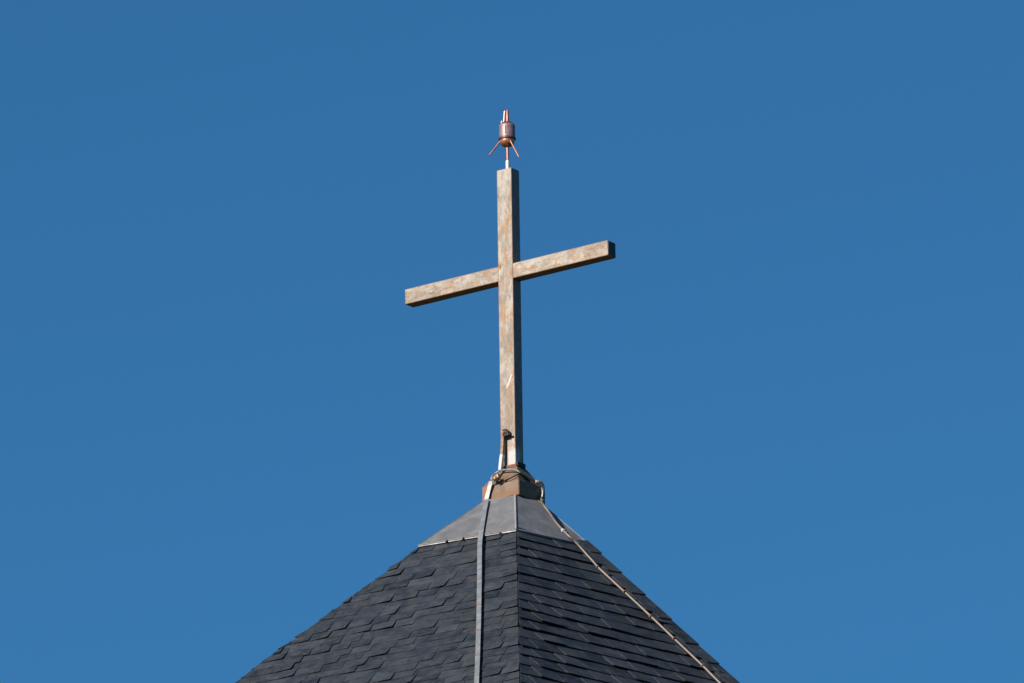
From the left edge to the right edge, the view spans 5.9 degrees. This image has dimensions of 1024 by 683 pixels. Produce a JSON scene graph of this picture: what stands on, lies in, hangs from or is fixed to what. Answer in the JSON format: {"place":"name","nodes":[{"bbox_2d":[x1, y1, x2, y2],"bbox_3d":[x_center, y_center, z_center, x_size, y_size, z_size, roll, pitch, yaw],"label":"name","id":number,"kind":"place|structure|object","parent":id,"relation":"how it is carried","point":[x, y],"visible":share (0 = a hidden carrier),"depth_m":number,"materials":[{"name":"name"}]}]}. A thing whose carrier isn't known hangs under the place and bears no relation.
{"place":"outdoors","nodes":[
{"label":"outdoors","id":0,"kind":"place"},
{"bbox_2d":[0,0,1023,682],"label":"sky","id":1,"kind":"structure","parent":0,"point":[787,407],"materials":[{"name":"blue"}]},
{"label":"ground","id":2,"kind":"structure","parent":0,"visible":0},
{"bbox_2d":[235,494,739,682],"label":"roof","id":3,"kind":"structure","parent":2,"relation":"on","point":[558,606],"depth_m":58.47,"materials":[{"name":"stone"}]},
{"bbox_2d":[474,429,511,682],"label":"conductor strap","id":4,"kind":"object","parent":3,"relation":"attached to","point":[505,433],"visible":1,"depth_m":58.85,"materials":[{"name":"metal"}]},
{"bbox_2d":[405,167,615,503],"bbox_3d":[-0.008,-0.032,60.013,1.510,2.095,0.270,-13,-21,34],"label":"cross","id":5,"kind":"object","parent":3,"relation":"on","point":[509,274],"visible":1,"depth_m":59.99,"materials":[{"name":"metal"}]},
{"bbox_2d":[489,110,519,167],"bbox_3d":[-0.049,-1.217,60.382,0.186,0.388,0.112,-1,-18,0],"label":"lightning rod","id":6,"kind":"object","parent":5,"relation":"on","point":[507,138],"visible":1,"depth_m":60.36,"materials":[{"name":"metal"}]},
{"bbox_2d":[491,469,720,682],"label":"conductor wire","id":7,"kind":"object","parent":5,"relation":"attached to","point":[542,500],"visible":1,"depth_m":59.13,"materials":[{"name":"grey metal"}]}
]}

